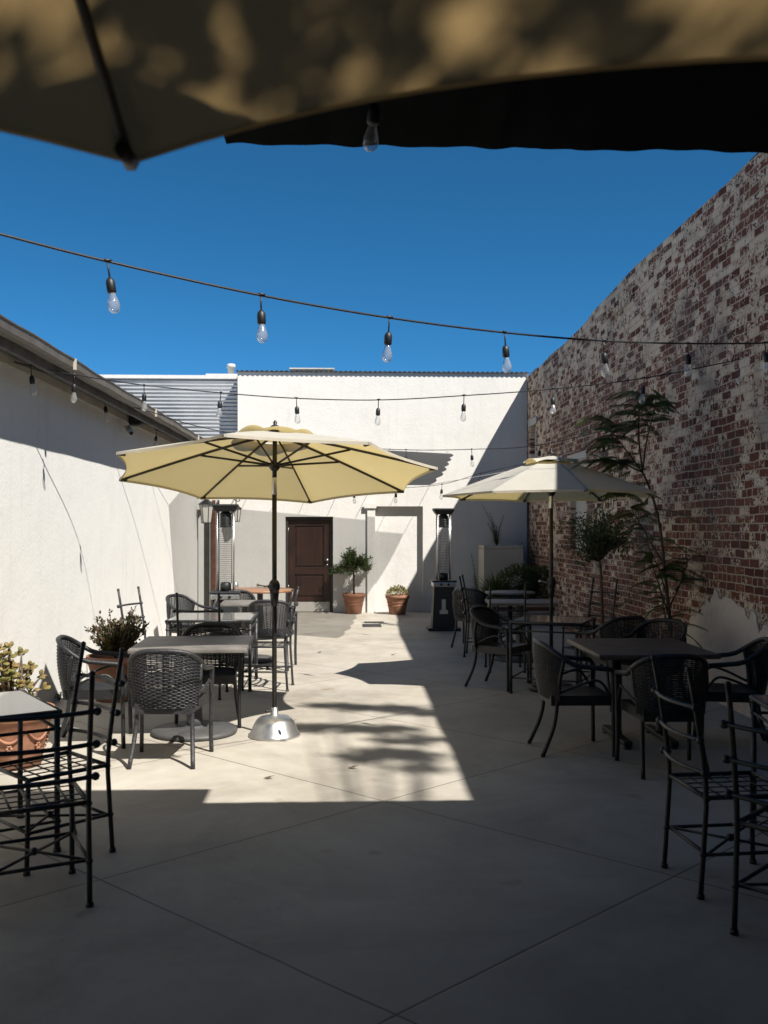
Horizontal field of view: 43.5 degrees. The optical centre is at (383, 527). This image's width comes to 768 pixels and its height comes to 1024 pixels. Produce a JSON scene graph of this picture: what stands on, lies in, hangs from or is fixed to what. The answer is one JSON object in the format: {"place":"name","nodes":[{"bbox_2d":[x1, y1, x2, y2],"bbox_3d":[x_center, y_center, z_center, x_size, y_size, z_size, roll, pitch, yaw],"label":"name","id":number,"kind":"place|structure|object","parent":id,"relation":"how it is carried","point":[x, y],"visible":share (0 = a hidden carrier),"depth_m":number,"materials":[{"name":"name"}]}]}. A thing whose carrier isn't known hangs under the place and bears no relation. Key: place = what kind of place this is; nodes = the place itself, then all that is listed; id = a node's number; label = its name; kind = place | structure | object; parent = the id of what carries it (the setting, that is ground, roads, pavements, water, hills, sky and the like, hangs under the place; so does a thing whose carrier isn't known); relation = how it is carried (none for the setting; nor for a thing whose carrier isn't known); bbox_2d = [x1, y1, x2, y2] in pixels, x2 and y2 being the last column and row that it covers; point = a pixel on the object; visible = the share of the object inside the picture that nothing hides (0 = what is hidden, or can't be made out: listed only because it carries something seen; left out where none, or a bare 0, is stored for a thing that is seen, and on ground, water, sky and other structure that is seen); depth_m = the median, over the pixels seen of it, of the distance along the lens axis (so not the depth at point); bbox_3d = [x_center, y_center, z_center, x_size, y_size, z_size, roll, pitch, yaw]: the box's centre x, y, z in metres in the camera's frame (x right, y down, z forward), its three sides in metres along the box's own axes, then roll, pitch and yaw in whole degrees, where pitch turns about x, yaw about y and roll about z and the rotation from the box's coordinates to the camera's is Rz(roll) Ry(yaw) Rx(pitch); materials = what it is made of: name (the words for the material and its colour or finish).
{"place":"outdoors","nodes":[
{"label":"outdoors","id":0,"kind":"place"},
{"bbox_2d":[0,314,203,702],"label":"stucco building","id":1,"kind":"structure","parent":0,"point":[85,533],"depth_m":9.99,"materials":[{"name":"white paint"}]},
{"bbox_2d":[123,425,133,435],"bbox_3d":[-3.201,-1.218,12.109,0.093,0.145,0.225,0,0,-35],"label":"security camera","id":2,"kind":"object","parent":1,"relation":"attached to","point":[129,430],"visible":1,"depth_m":12.04,"materials":[{"name":"white plastic"}]},
{"bbox_2d":[128,416,142,426],"bbox_3d":[-3.218,-1.376,12.468,0.170,0.120,0.180,0,0,-2],"label":"floodlight","id":3,"kind":"object","parent":1,"relation":"attached to","point":[133,422],"visible":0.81,"depth_m":12.38,"materials":[{"name":"black metal"}]},
{"bbox_2d":[197,498,213,522],"bbox_3d":[-3.363,-0.356,18.188,0.333,0.551,0.273,0,0,-2],"label":"wall lantern","id":4,"kind":"object","parent":1,"relation":"attached to","point":[206,509],"depth_m":18.11,"materials":[{"name":"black glass"}]},
{"bbox_2d":[14,362,651,459],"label":"string lights","id":5,"kind":"object","parent":1,"relation":"hanging from","point":[406,456],"visible":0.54,"depth_m":12.68,"materials":[{"name":"black rubber"}]},
{"bbox_2d":[14,354,763,425],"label":"string lights","id":6,"kind":"object","parent":1,"relation":"hanging from","point":[219,405],"visible":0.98,"depth_m":9.30,"materials":[{"name":"black rubber"}]},
{"bbox_2d":[154,421,649,498],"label":"string lights","id":7,"kind":"object","parent":1,"relation":"hanging from","point":[156,439],"visible":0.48,"depth_m":14.78,"materials":[{"name":"black rubber"}]},
{"bbox_2d":[224,60,767,152],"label":"awning","id":8,"kind":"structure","parent":1,"relation":"attached to","point":[720,106],"depth_m":3.69,"materials":[{"name":"black fabric"}]},
{"bbox_2d":[364,101,379,151],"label":"string lights","id":9,"kind":"object","parent":8,"relation":"hanging from","point":[373,116],"visible":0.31,"depth_m":3.44,"materials":[{"name":"black rubber"}]},
{"bbox_2d":[386,448,618,484],"bbox_3d":[-0.226,-1.180,15.960,6.455,1.188,6.722,0,0,-2],"label":"shade sail","id":10,"kind":"object","parent":1,"relation":"attached to","point":[440,461],"visible":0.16,"depth_m":16.91,"materials":[{"name":"black fabric"}]},
{"bbox_2d":[101,364,237,437],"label":"corrugated building","id":11,"kind":"structure","parent":0,"point":[198,408],"depth_m":19.69,"materials":[{"name":"white metal"}]},
{"bbox_2d":[204,368,529,612],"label":"stucco building","id":12,"kind":"structure","parent":0,"point":[393,536],"depth_m":19.37,"materials":[{"name":"paint"}]},
{"bbox_2d":[231,499,241,521],"bbox_3d":[-2.946,-0.358,19.065,0.200,0.484,0.319,0,0,-32],"label":"wall lantern","id":13,"kind":"object","parent":12,"relation":"attached to","point":[237,514],"depth_m":18.99,"materials":[{"name":"black glass"}]},
{"bbox_2d":[288,520,329,611],"bbox_3d":[-1.506,0.766,19.388,0.847,1.844,0.145,0,0,-2],"label":"door","id":14,"kind":"structure","parent":12,"relation":"in","point":[309,540],"depth_m":19.39,"materials":[{"name":"brown wood"}]},
{"bbox_2d":[0,132,757,375],"label":"sky","id":15,"kind":"structure","parent":0,"point":[514,239],"materials":[{"name":"blue"}]},
{"bbox_2d":[0,612,767,1023],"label":"ground","id":16,"kind":"structure","parent":0,"point":[450,848],"depth_m":4.82,"materials":[{"name":"concrete"}]},
{"bbox_2d":[0,702,54,770],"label":"relief pot","id":17,"kind":"object","parent":16,"relation":"on","point":[31,741],"visible":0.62,"depth_m":6.72,"materials":[{"name":"ceramic"}]},
{"bbox_2d":[0,641,50,698],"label":"jade plant","id":18,"kind":"object","parent":17,"relation":"on","point":[9,673],"visible":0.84,"depth_m":6.82,"materials":[{"name":"green plant"}]},
{"bbox_2d":[0,690,62,852],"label":"iron table","id":19,"kind":"object","parent":16,"relation":"on","point":[17,703],"visible":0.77,"depth_m":5.06,"materials":[{"name":"black metal"}]},
{"bbox_2d":[0,671,101,907],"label":"iron chair","id":20,"kind":"object","parent":16,"relation":"on","point":[89,776],"visible":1,"depth_m":4.32,"materials":[{"name":"black metal"}]},
{"bbox_2d":[54,692,62,700],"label":"weed","id":21,"kind":"object","parent":16,"relation":"on","point":[58,696],"visible":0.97,"depth_m":9.42,"materials":[{"name":"green plant"}]},
{"bbox_2d":[0,641,124,875],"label":"iron chair","id":22,"kind":"object","parent":16,"relation":"on","point":[110,741],"visible":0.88,"depth_m":5.03,"materials":[{"name":"black metal"}]},
{"bbox_2d":[51,635,132,748],"bbox_3d":[-2.308,1.279,7.637,0.562,0.855,0.588,0,0,-9],"label":"wicker armchair","id":23,"kind":"object","parent":16,"relation":"on","point":[67,655],"visible":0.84,"depth_m":7.42,"materials":[{"name":"grey wicker"}]},
{"bbox_2d":[86,652,144,702],"bbox_3d":[-2.649,1.480,9.531,0.586,0.440,0.586,0,0,-2],"label":"shrub pot","id":24,"kind":"object","parent":16,"relation":"on","point":[111,671],"visible":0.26,"depth_m":9.31,"materials":[{"name":"ceramic"}]},
{"bbox_2d":[84,605,148,657],"bbox_3d":[-2.643,1.034,9.541,0.613,0.538,0.581,0,0,-23],"label":"leafy shrub","id":25,"kind":"object","parent":24,"relation":"on","point":[117,636],"visible":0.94,"depth_m":9.47,"materials":[{"name":"green plant"}]},
{"bbox_2d":[117,586,182,689],"bbox_3d":[-2.468,1.168,10.179,0.571,1.067,0.503,0,0,15],"label":"iron chair","id":26,"kind":"object","parent":16,"relation":"on","point":[120,605],"visible":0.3,"depth_m":10.30,"materials":[{"name":"black metal"}]},
{"bbox_2d":[127,649,213,768],"bbox_3d":[-1.572,1.279,7.042,0.588,0.855,0.562,0,0,0],"label":"wicker armchair","id":27,"kind":"object","parent":16,"relation":"on","point":[164,701],"visible":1,"depth_m":6.83,"materials":[{"name":"grey wicker"}]},
{"bbox_2d":[161,594,218,660],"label":"wicker armchair","id":28,"kind":"object","parent":16,"relation":"on","point":[189,602],"visible":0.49,"depth_m":12.42,"materials":[{"name":"grey wicker"}]},
{"bbox_2d":[128,635,253,741],"bbox_3d":[-1.565,1.323,7.968,0.920,0.755,0.920,0,0,-4],"label":"pedestal table","id":29,"kind":"object","parent":16,"relation":"on","point":[180,730],"visible":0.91,"depth_m":7.85,"materials":[{"name":"grey metal"}]},
{"bbox_2d":[172,592,228,699],"bbox_3d":[-1.830,1.168,9.696,0.503,1.067,0.571,0,0,-1],"label":"iron chair","id":30,"kind":"object","parent":16,"relation":"on","point":[177,611],"visible":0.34,"depth_m":9.45,"materials":[{"name":"black metal"}]},
{"bbox_2d":[174,622,242,727],"bbox_3d":[-1.513,1.279,8.414,0.588,0.855,0.562,0,0,-5],"label":"wicker armchair","id":31,"kind":"object","parent":16,"relation":"on","point":[226,674],"visible":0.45,"depth_m":8.60,"materials":[{"name":"grey wicker"}]},
{"bbox_2d":[165,612,258,691],"bbox_3d":[-1.835,1.327,10.389,0.902,0.747,0.902,0,0,-3],"label":"iron table","id":32,"kind":"object","parent":16,"relation":"on","point":[247,617],"visible":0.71,"depth_m":10.12,"materials":[{"name":"grey metal"}]},
{"bbox_2d":[210,504,240,653],"bbox_3d":[-2.175,0.690,13.229,0.540,2.020,0.480,0,0,-6],"label":"patio heater","id":33,"kind":"object","parent":16,"relation":"on","point":[225,510],"visible":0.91,"depth_m":13.13,"materials":[{"name":"black metal"}]},
{"bbox_2d":[213,590,256,654],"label":"wicker armchair","id":34,"kind":"object","parent":16,"relation":"on","point":[242,597],"visible":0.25,"depth_m":13.15,"materials":[{"name":"grey wicker"}]},
{"bbox_2d":[220,600,271,663],"bbox_3d":[-1.755,1.323,12.293,0.704,0.755,0.704,0,0,-5],"label":"pedestal table","id":35,"kind":"object","parent":16,"relation":"on","point":[244,605],"visible":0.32,"depth_m":12.19,"materials":[{"name":"black metal"}]},
{"bbox_2d":[231,587,291,639],"bbox_3d":[-1.909,1.324,14.840,1.040,0.752,1.040,0,0,-2],"label":"round table","id":36,"kind":"object","parent":16,"relation":"on","point":[259,591],"visible":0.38,"depth_m":14.76,"materials":[{"name":"orange wood"}]},
{"bbox_2d":[241,586,298,691],"bbox_3d":[-1.195,1.168,10.209,0.571,1.067,0.503,0,0,2],"label":"iron chair","id":37,"kind":"object","parent":16,"relation":"on","point":[259,644],"visible":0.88,"depth_m":10.09,"materials":[{"name":"black metal"}]},
{"bbox_2d":[247,599,297,670],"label":"wicker armchair","id":38,"kind":"object","parent":16,"relation":"on","point":[264,629],"visible":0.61,"depth_m":11.46,"materials":[{"name":"grey wicker"}]},
{"bbox_2d":[116,420,437,740],"bbox_3d":[-0.895,0.407,7.875,2.479,2.585,2.451,0,0,-14],"label":"market umbrella","id":39,"kind":"object","parent":16,"relation":"on","point":[296,465],"visible":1,"depth_m":8.13,"materials":[{"name":"beige fabric"}]},
{"bbox_2d":[342,593,364,613],"bbox_3d":[-0.596,1.500,19.035,0.454,0.400,0.454,0,0,-2],"label":"plain pot","id":40,"kind":"object","parent":16,"relation":"on","point":[353,604],"visible":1,"depth_m":18.88,"materials":[{"name":"ceramic"}]},
{"bbox_2d":[328,546,372,593],"bbox_3d":[-0.561,0.854,19.072,0.940,0.994,0.993,0,0,-36],"label":"topiary tree","id":41,"kind":"object","parent":40,"relation":"on","point":[351,562],"visible":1,"depth_m":18.90,"materials":[{"name":"green plant"}]},
{"bbox_2d":[363,623,381,626],"bbox_3d":[-0.209,1.693,16.701,0.320,0.012,0.490,0,0,-2],"label":"drain cover","id":42,"kind":"object","parent":16,"relation":"on","point":[371,625],"visible":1,"depth_m":16.62,"materials":[{"name":"metal"}]},
{"bbox_2d":[0,0,767,170],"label":"market umbrella","id":43,"kind":"object","parent":16,"relation":"on","point":[130,85],"visible":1,"depth_m":1.33,"materials":[{"name":"beige fabric"}]},
{"bbox_2d":[385,594,408,614],"bbox_3d":[0.263,1.510,18.916,0.475,0.380,0.475,0,0,-2],"label":"flower pot","id":44,"kind":"object","parent":16,"relation":"on","point":[397,604],"visible":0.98,"depth_m":18.76,"materials":[{"name":"ceramic"}]},
{"bbox_2d":[385,584,409,595],"bbox_3d":[0.261,1.213,18.901,0.502,0.221,0.504,0,0,-2],"label":"flowering plant","id":45,"kind":"object","parent":44,"relation":"on","point":[392,590],"visible":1,"depth_m":18.85,"materials":[{"name":"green plant"}]},
{"bbox_2d":[426,508,460,630],"bbox_3d":[0.989,0.690,16.032,0.540,2.020,0.480,0,0,-2],"label":"patio heater","id":46,"kind":"object","parent":16,"relation":"on","point":[442,613],"visible":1,"depth_m":15.87,"materials":[{"name":"black metal"}]},
{"bbox_2d":[451,588,498,647],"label":"wicker armchair","id":47,"kind":"object","parent":16,"relation":"on","point":[459,615],"visible":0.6,"depth_m":13.61,"materials":[{"name":"black wicker"}]},
{"bbox_2d":[459,574,501,656],"bbox_3d":[1.286,1.168,12.815,0.571,1.067,0.503,0,0,10],"label":"iron chair","id":48,"kind":"object","parent":16,"relation":"on","point":[465,613],"visible":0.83,"depth_m":12.64,"materials":[{"name":"black metal"}]},
{"bbox_2d":[464,605,531,691],"bbox_3d":[1.219,1.279,10.347,0.562,0.855,0.588,0,0,35],"label":"wicker armchair","id":49,"kind":"object","parent":16,"relation":"on","point":[491,645],"visible":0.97,"depth_m":10.36,"materials":[{"name":"grey wicker"}]},
{"bbox_2d":[478,545,523,599],"bbox_3d":[2.273,1.023,18.778,0.768,1.355,0.763,0,0,-2],"label":"planter box","id":50,"kind":"object","parent":16,"relation":"on","point":[495,559],"visible":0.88,"depth_m":18.40,"materials":[{"name":"beige paint"}]},
{"bbox_2d":[483,506,504,545],"bbox_3d":[2.136,-0.021,18.800,0.467,0.853,0.254,0,0,-12],"label":"spiky plant","id":51,"kind":"object","parent":50,"relation":"on","point":[496,537],"visible":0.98,"depth_m":18.78,"materials":[{"name":"green plant"}]},
{"bbox_2d":[455,600,548,624],"bbox_3d":[2.203,1.530,18.120,1.439,0.340,2.553,0,0,-2],"label":"planting bed","id":52,"kind":"object","parent":16,"relation":"on","point":[538,610],"visible":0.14,"depth_m":16.86,"materials":[{"name":"paint"}]},
{"bbox_2d":[471,554,479,600],"bbox_3d":[1.677,0.950,17.379,0.244,1.001,0.225,0,0,36],"label":"spiky plant","id":53,"kind":"object","parent":52,"relation":"on","point":[474,575],"visible":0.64,"depth_m":17.37,"materials":[{"name":"green plant"}]},
{"bbox_2d":[468,571,518,599],"bbox_3d":[2.012,1.092,17.287,1.142,0.713,1.108,0,0,-2],"label":"corner shrub","id":54,"kind":"object","parent":52,"relation":"on","point":[497,585],"visible":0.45,"depth_m":17.18,"materials":[{"name":"green plant"}]},
{"bbox_2d":[495,562,542,598],"bbox_3d":[2.412,1.028,17.405,0.908,0.839,0.731,0,0,-2],"label":"corner shrub","id":55,"kind":"object","parent":52,"relation":"on","point":[514,571],"visible":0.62,"depth_m":17.28,"materials":[{"name":"green plant"}]},
{"bbox_2d":[522,525,531,570],"bbox_3d":[2.715,0.700,18.211,0.252,1.500,0.215,0,0,-2],"label":"spiky plant","id":56,"kind":"object","parent":52,"relation":"on","point":[527,563],"visible":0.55,"depth_m":18.21,"materials":[{"name":"green plant"}]},
{"bbox_2d":[516,565,548,598],"bbox_3d":[2.847,1.077,17.507,0.904,0.833,0.754,0,0,-2],"label":"corner shrub","id":57,"kind":"object","parent":52,"relation":"on","point":[544,572],"visible":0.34,"depth_m":17.37,"materials":[{"name":"green plant"}]},
{"bbox_2d":[484,582,528,672],"bbox_3d":[1.445,1.168,11.469,0.503,1.067,0.571,0,0,1],"label":"iron chair","id":58,"kind":"object","parent":16,"relation":"on","point":[525,610],"visible":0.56,"depth_m":11.25,"materials":[{"name":"black metal"}]},
{"bbox_2d":[485,590,534,642],"bbox_3d":[1.841,1.317,14.078,0.730,0.765,0.730,0,0,-2],"label":"cafe table","id":59,"kind":"object","parent":16,"relation":"on","point":[509,593],"visible":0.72,"depth_m":14.04,"materials":[{"name":"black metal"}]},
{"bbox_2d":[485,599,557,662],"bbox_3d":[1.762,1.323,12.424,0.860,0.755,0.704,0,0,1],"label":"pedestal table","id":60,"kind":"object","parent":16,"relation":"on","point":[518,604],"visible":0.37,"depth_m":12.32,"materials":[{"name":"black metal"}]},
{"bbox_2d":[443,448,656,692],"bbox_3d":[1.749,0.432,10.072,2.126,2.535,2.126,0,0,16],"label":"market umbrella","id":61,"kind":"object","parent":16,"relation":"on","point":[550,478],"visible":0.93,"depth_m":9.72,"materials":[{"name":"beige fabric"}]},
{"bbox_2d":[508,615,595,693],"bbox_3d":[1.769,1.327,10.072,0.762,0.747,0.762,0,0,23],"label":"iron table","id":62,"kind":"object","parent":16,"relation":"on","point":[580,622],"visible":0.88,"depth_m":9.89,"materials":[{"name":"black metal"}]},
{"bbox_2d":[527,638,614,756],"bbox_3d":[1.424,1.279,7.387,0.562,0.855,0.588,0,0,-4],"label":"wicker armchair","id":63,"kind":"object","parent":16,"relation":"on","point":[557,695],"visible":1,"depth_m":7.17,"materials":[{"name":"grey wicker"}]},
{"bbox_2d":[562,577,618,664],"bbox_3d":[2.574,1.168,12.025,0.571,1.067,0.503,0,0,-33],"label":"iron chair","id":64,"kind":"object","parent":16,"relation":"on","point":[591,591],"visible":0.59,"depth_m":12.05,"materials":[{"name":"black metal"}]},
{"bbox_2d":[553,503,636,665],"bbox_3d":[2.567,0.697,11.681,1.011,2.006,0.906,0,0,-2],"label":"standard tree","id":65,"kind":"object","parent":16,"relation":"on","point":[598,547],"visible":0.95,"depth_m":11.62,"materials":[{"name":"green plant"}]},
{"bbox_2d":[575,616,650,698],"bbox_3d":[2.279,1.279,9.518,0.588,0.855,0.562,0,0,-23],"label":"wicker armchair","id":66,"kind":"object","parent":16,"relation":"on","point":[604,630],"visible":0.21,"depth_m":9.28,"materials":[{"name":"grey wicker"}]},
{"bbox_2d":[571,388,707,694],"bbox_3d":[2.630,0.157,9.746,1.574,3.086,0.781,0,0,-2],"label":"feathery sapling","id":67,"kind":"object","parent":16,"relation":"on","point":[608,460],"visible":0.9,"depth_m":9.70,"materials":[{"name":"green plant"}]},
{"bbox_2d":[567,638,720,749],"bbox_3d":[2.037,1.323,7.700,0.920,0.755,1.080,0,0,-2],"label":"pedestal table","id":68,"kind":"object","parent":16,"relation":"on","point":[616,651],"visible":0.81,"depth_m":7.63,"materials":[{"name":"black metal"}]},
{"bbox_2d":[527,153,767,725],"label":"brick wall","id":69,"kind":"structure","parent":16,"relation":"on","point":[700,275],"depth_m":10.17,"materials":[{"name":"red brick"}]},
{"bbox_2d":[0,233,767,376],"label":"string lights","id":70,"kind":"object","parent":69,"relation":"hanging from","point":[111,289],"visible":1,"depth_m":5.25,"materials":[{"name":"black rubber"}]},
{"bbox_2d":[526,502,528,569],"bbox_3d":[2.907,0.530,19.243,0.170,2.340,0.170,0,0,-2],"label":"drain stack","id":71,"kind":"object","parent":69,"relation":"attached to","point":[528,527],"visible":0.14,"depth_m":19.20,"materials":[{"name":"black metal"}]},
{"bbox_2d":[527,381,527,458],"bbox_3d":[2.900,-0.621,19.373,0.044,4.642,0.042,0,0,-2],"label":"downpipe","id":72,"kind":"object","parent":69,"relation":"attached to","point":[527,420],"visible":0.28,"depth_m":19.36,"materials":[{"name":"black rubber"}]},
{"bbox_2d":[535,427,535,457],"bbox_3d":[3.054,-1.293,18.776,0.110,1.446,0.660,0,0,-2],"label":"blocked window","id":73,"kind":"structure","parent":69,"relation":"in","point":[535,427],"depth_m":19.01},
{"bbox_2d":[576,463,585,548],"bbox_3d":[3.189,-0.340,15.121,0.110,1.439,1.106,0,0,-2],"label":"blocked window","id":74,"kind":"structure","parent":69,"relation":"in","point":[580,505],"depth_m":15.32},
{"bbox_2d":[610,618,686,711],"bbox_3d":[2.473,1.279,8.863,0.562,0.855,0.588,0,0,-41],"label":"wicker armchair","id":75,"kind":"object","parent":16,"relation":"on","point":[641,630],"visible":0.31,"depth_m":9.04,"materials":[{"name":"grey wicker"}]},
{"bbox_2d":[614,654,710,779],"bbox_3d":[1.971,1.279,6.773,0.588,0.855,0.562,0,0,-1],"label":"wicker armchair","id":76,"kind":"object","parent":16,"relation":"on","point":[642,708],"visible":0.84,"depth_m":6.56,"materials":[{"name":"grey wicker"}]},
{"bbox_2d":[650,655,767,899],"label":"iron chair","id":77,"kind":"object","parent":16,"relation":"on","point":[703,773],"visible":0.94,"depth_m":4.62,"materials":[{"name":"black metal"}]},
{"bbox_2d":[693,637,767,743],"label":"wicker armchair","id":78,"kind":"object","parent":16,"relation":"on","point":[755,660],"visible":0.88,"depth_m":7.32,"materials":[{"name":"grey wicker"}]},
{"bbox_2d":[719,681,767,935],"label":"iron chair","id":79,"kind":"object","parent":16,"relation":"on","point":[736,795],"visible":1,"depth_m":4.02,"materials":[{"name":"black metal"}]},
{"bbox_2d":[749,694,767,823],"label":"iron table","id":80,"kind":"object","parent":16,"relation":"on","point":[760,700],"visible":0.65,"depth_m":5.48,"materials":[{"name":"black metal"}]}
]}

